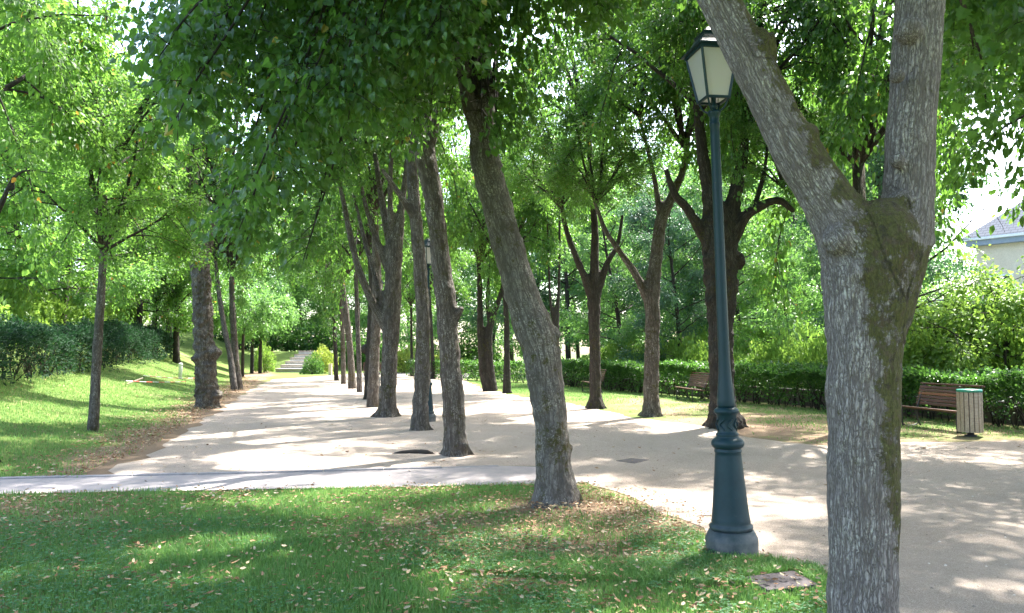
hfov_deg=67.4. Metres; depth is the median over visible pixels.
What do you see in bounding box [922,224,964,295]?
background tree
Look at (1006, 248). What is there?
house
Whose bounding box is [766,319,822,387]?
bush
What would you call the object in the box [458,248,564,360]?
background tree
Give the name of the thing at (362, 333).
bush
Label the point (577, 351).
background tree
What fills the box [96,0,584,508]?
leaning tree
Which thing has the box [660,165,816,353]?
background tree
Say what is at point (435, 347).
bush
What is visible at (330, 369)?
stone post
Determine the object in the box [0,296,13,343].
bush
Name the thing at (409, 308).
linden tree
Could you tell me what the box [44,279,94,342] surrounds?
bush
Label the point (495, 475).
paved path
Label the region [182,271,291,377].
tree
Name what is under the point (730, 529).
street lamp
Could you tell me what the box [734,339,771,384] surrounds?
bush
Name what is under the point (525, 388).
verge grass
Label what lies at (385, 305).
linden tree
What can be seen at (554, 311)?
linden tree
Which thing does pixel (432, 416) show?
street lamp
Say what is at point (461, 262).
linden tree
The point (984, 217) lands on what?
sky
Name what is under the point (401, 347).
bush
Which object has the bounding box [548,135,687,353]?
background tree
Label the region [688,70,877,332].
background tree
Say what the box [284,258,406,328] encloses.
background tree
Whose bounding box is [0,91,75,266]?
background tree
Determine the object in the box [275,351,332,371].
stone steps
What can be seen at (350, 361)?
linden tree
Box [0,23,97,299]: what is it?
background tree
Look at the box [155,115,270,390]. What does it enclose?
linden tree
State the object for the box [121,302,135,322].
bush
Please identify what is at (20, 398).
bank grass
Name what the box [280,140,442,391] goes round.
linden tree
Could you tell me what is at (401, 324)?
background tree
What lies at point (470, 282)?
background tree
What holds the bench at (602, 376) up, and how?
on the ground at (762, 430)
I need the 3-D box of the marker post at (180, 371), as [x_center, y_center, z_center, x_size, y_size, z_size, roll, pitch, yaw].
[-15.701,3.077,36.365,0.200,0.805,0.200,0,-3,0]
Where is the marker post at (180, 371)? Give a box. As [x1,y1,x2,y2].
[178,363,182,378]
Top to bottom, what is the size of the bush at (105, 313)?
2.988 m
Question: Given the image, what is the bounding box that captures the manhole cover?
[392,449,433,453]
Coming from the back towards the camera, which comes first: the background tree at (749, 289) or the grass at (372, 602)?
the background tree at (749, 289)
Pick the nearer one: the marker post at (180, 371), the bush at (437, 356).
the marker post at (180, 371)
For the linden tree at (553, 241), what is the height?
12.929 m
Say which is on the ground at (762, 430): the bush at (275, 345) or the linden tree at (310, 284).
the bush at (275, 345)
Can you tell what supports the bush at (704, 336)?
on the ground at (762, 430)
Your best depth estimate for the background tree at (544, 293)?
59.88 m
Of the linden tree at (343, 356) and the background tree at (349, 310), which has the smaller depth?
the linden tree at (343, 356)
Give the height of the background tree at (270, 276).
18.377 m
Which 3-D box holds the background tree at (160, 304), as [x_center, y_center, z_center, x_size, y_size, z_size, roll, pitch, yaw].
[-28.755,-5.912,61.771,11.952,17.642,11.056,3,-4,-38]
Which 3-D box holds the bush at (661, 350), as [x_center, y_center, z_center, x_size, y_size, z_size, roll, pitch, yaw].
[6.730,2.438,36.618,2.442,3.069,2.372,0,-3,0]
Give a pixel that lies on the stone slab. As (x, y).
(787, 581)
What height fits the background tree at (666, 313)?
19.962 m
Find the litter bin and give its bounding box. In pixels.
[956,389,983,436]
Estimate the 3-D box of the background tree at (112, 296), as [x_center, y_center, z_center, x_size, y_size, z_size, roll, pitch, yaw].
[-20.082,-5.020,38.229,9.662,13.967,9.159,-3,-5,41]
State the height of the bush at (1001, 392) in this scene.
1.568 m
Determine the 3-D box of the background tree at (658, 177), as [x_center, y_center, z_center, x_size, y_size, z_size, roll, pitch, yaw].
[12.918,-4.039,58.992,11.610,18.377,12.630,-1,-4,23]
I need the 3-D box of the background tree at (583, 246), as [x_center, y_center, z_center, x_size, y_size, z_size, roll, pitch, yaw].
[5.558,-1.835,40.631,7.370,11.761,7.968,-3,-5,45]
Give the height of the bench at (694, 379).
0.964 m
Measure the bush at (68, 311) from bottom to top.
2.862 m
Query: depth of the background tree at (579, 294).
55.98 m
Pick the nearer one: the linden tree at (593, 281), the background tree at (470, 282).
the linden tree at (593, 281)
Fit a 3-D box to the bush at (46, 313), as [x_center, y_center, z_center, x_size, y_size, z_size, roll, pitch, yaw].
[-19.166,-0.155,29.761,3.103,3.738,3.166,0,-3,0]
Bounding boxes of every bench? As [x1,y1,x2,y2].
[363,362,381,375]
[581,369,606,392]
[675,372,708,401]
[901,382,984,432]
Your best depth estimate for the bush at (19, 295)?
27.34 m
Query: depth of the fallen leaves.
6.88 m
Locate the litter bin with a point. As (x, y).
(970, 422)
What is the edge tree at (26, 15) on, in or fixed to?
on the ground at (762, 430)
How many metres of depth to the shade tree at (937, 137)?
23.60 m
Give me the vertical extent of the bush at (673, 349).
2.728 m
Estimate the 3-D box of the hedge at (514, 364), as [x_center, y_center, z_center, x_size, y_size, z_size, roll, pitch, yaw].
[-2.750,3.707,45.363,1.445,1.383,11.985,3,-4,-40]
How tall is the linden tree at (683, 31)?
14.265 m
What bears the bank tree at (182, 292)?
on the ground at (762, 430)
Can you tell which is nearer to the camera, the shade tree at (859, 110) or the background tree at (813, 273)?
the shade tree at (859, 110)
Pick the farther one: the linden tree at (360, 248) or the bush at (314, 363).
the bush at (314, 363)
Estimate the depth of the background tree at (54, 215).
44.71 m
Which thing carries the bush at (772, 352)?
on the ground at (762, 430)
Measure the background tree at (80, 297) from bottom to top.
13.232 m
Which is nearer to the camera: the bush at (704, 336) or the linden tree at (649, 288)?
the linden tree at (649, 288)
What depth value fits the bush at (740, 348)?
31.50 m
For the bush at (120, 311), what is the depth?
42.24 m
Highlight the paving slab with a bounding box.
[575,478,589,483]
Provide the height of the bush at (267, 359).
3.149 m
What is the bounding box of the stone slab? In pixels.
[746,571,817,592]
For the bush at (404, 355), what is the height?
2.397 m
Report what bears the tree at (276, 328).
on the ground at (762, 430)
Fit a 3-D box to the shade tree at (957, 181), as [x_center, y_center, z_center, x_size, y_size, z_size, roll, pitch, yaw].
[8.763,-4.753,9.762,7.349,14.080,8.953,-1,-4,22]
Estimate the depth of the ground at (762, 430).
14.21 m
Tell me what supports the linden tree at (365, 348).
on the gravel path at (963, 546)
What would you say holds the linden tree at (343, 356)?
on the gravel path at (963, 546)
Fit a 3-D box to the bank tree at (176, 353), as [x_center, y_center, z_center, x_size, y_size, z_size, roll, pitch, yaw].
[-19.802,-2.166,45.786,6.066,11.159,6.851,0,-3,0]
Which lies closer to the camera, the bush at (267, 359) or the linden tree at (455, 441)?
the linden tree at (455, 441)
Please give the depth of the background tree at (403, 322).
95.22 m
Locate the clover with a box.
[0,515,826,612]
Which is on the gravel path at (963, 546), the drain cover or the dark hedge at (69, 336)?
the drain cover
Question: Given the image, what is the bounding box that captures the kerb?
[0,465,497,478]
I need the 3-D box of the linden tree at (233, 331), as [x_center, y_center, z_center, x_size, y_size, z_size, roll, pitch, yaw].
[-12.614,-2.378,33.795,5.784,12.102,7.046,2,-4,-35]
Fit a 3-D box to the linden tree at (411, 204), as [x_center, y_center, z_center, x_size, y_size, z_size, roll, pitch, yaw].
[-2.358,-4.680,16.068,7.461,14.562,6.124,1,-4,-20]
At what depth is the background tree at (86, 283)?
30.18 m
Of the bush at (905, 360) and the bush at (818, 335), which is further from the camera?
the bush at (818, 335)
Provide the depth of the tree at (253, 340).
59.81 m
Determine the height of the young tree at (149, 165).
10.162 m
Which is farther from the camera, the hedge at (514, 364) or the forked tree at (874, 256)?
the hedge at (514, 364)
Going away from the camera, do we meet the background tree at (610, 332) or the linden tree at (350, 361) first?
the linden tree at (350, 361)
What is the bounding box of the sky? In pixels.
[0,0,1023,353]
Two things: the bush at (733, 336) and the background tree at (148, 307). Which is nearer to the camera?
the bush at (733, 336)
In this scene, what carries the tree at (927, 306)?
on the ground at (762, 430)
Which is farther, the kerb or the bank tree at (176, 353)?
the bank tree at (176, 353)
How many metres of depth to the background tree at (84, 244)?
51.15 m
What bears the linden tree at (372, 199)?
on the gravel path at (963, 546)
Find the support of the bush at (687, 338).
on the ground at (762, 430)
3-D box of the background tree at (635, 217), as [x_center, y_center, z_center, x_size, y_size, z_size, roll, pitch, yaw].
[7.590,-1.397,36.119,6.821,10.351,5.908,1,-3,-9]
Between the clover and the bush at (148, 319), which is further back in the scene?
the bush at (148, 319)
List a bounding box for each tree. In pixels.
[0,0,146,462]
[0,0,254,431]
[0,7,128,314]
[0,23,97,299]
[0,44,172,324]
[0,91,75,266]
[1,61,189,319]
[1,71,114,289]
[18,169,148,292]
[69,0,298,408]
[72,114,219,341]
[79,223,223,326]
[91,176,250,350]
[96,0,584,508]
[107,204,213,353]
[120,209,238,363]
[146,158,279,343]
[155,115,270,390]
[161,114,290,389]
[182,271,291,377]
[190,204,307,348]
[219,263,298,372]
[234,214,320,350]
[235,270,304,372]
[244,138,407,388]
[247,51,514,417]
[249,232,329,350]
[252,250,316,331]
[254,201,368,379]
[262,0,562,456]
[272,141,412,383]
[274,246,367,335]
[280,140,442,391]
[281,7,579,430]
[284,120,453,399]
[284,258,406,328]
[290,104,477,406]
[305,270,367,345]
[348,274,433,334]
[351,230,436,375]
[360,195,475,347]
[399,190,502,349]
[400,277,463,344]
[401,179,475,378]
[405,122,555,390]
[443,74,585,393]
[453,246,555,358]
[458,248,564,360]
[461,144,606,342]
[496,156,640,374]
[497,56,646,328]
[498,0,688,408]
[500,0,1023,612]
[520,0,889,429]
[539,0,780,417]
[541,227,626,358]
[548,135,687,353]
[548,180,701,353]
[564,138,707,346]
[583,209,666,350]
[604,174,739,361]
[619,139,747,338]
[631,105,818,354]
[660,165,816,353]
[676,0,1019,349]
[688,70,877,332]
[696,177,814,334]
[733,187,824,354]
[738,84,955,348]
[772,1,975,215]
[794,27,1021,390]
[803,157,994,323]
[874,2,1023,234]
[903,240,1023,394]
[903,275,1023,368]
[917,274,990,352]
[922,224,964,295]
[938,55,1023,200]
[971,70,1023,225]
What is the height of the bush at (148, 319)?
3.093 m
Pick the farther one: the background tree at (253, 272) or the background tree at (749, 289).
the background tree at (253, 272)
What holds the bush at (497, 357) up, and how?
on the ground at (762, 430)
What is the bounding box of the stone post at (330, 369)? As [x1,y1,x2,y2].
[328,364,331,374]
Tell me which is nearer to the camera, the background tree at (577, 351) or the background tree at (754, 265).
the background tree at (754, 265)
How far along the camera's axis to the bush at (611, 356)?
38.40 m
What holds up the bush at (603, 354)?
on the ground at (762, 430)
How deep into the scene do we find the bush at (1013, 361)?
20.07 m
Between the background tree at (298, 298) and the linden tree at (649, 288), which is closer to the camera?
the linden tree at (649, 288)
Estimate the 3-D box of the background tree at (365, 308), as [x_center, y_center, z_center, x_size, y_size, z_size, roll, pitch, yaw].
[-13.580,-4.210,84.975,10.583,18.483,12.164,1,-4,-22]
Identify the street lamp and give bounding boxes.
[424,239,435,421]
[681,27,758,556]
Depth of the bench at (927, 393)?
16.46 m
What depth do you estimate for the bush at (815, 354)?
26.04 m
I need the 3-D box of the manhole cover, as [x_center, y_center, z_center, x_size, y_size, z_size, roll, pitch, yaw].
[-1.560,2.318,12.196,0.690,0.099,0.178,0,-3,0]
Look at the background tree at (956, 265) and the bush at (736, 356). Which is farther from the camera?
the bush at (736, 356)
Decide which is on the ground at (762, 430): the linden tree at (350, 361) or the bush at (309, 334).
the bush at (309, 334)
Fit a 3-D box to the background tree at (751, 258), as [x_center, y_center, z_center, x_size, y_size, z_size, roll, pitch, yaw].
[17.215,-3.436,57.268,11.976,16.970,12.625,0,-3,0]
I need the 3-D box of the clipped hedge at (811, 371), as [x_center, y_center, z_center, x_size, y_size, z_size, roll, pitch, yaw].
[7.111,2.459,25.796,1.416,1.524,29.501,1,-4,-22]
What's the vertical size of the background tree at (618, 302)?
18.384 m
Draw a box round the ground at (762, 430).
[0,326,1023,612]
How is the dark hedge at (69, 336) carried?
on the ground at (762, 430)
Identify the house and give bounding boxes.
[963,202,1023,298]
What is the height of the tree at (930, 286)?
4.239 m
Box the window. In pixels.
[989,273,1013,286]
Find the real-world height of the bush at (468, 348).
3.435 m
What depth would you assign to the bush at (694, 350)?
33.16 m
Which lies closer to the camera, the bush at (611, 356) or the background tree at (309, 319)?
the bush at (611, 356)
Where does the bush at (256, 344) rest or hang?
on the ground at (762, 430)
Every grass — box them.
[0,353,259,477]
[0,480,827,612]
[462,547,826,587]
[471,380,1023,442]
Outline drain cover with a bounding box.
[617,458,647,462]
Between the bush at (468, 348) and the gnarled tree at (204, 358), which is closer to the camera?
the gnarled tree at (204, 358)
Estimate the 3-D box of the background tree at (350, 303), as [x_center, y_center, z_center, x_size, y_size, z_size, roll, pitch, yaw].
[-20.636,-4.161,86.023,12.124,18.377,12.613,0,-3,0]
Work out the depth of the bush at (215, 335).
74.52 m
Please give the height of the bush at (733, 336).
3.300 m
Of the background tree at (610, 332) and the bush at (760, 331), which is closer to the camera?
the bush at (760, 331)
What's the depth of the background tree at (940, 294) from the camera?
49.82 m
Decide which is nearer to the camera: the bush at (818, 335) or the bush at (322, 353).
the bush at (818, 335)
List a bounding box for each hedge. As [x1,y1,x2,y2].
[0,310,184,386]
[404,358,525,382]
[561,356,1023,427]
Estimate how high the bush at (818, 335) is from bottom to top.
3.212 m
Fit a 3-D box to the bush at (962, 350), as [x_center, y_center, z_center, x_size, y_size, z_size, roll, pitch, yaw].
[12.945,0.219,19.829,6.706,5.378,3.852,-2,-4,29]
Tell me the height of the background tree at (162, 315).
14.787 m
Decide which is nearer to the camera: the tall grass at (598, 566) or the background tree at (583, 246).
the tall grass at (598, 566)
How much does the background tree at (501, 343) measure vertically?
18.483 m
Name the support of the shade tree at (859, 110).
on the ground at (762, 430)
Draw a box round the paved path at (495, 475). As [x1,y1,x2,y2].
[0,466,535,493]
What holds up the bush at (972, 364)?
on the ground at (762, 430)
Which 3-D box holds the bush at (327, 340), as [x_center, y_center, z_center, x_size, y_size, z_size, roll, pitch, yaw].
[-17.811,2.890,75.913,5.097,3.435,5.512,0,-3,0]
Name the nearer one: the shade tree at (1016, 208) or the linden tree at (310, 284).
the shade tree at (1016, 208)
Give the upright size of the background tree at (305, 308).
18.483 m
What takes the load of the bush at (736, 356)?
on the ground at (762, 430)
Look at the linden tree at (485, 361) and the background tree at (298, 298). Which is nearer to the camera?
the linden tree at (485, 361)
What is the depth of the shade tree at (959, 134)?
15.01 m
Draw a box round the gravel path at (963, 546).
[108,373,1023,612]
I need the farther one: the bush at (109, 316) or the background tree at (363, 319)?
the background tree at (363, 319)
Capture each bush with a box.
[0,261,56,345]
[0,266,41,347]
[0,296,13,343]
[26,290,81,325]
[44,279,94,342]
[70,291,106,321]
[87,289,119,321]
[105,293,128,322]
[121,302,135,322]
[127,302,150,326]
[214,328,247,340]
[217,333,269,349]
[254,339,276,372]
[262,323,310,350]
[279,319,331,350]
[299,352,324,373]
[304,319,353,350]
[311,343,338,373]
[329,329,381,363]
[355,333,408,366]
[397,345,415,372]
[402,344,438,368]
[430,351,469,372]
[459,337,477,370]
[460,337,503,370]
[580,340,618,375]
[607,334,639,360]
[628,336,669,379]
[660,332,701,380]
[671,330,708,381]
[674,340,707,381]
[681,319,708,345]
[690,321,750,353]
[733,340,752,360]
[733,350,752,383]
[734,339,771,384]
[746,329,798,386]
[758,314,795,346]
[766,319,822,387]
[775,319,826,347]
[789,328,827,389]
[902,348,952,396]
[903,357,998,398]
[977,322,1023,400]
[984,364,1023,401]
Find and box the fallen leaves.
[0,356,1023,612]
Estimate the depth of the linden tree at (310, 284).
44.55 m

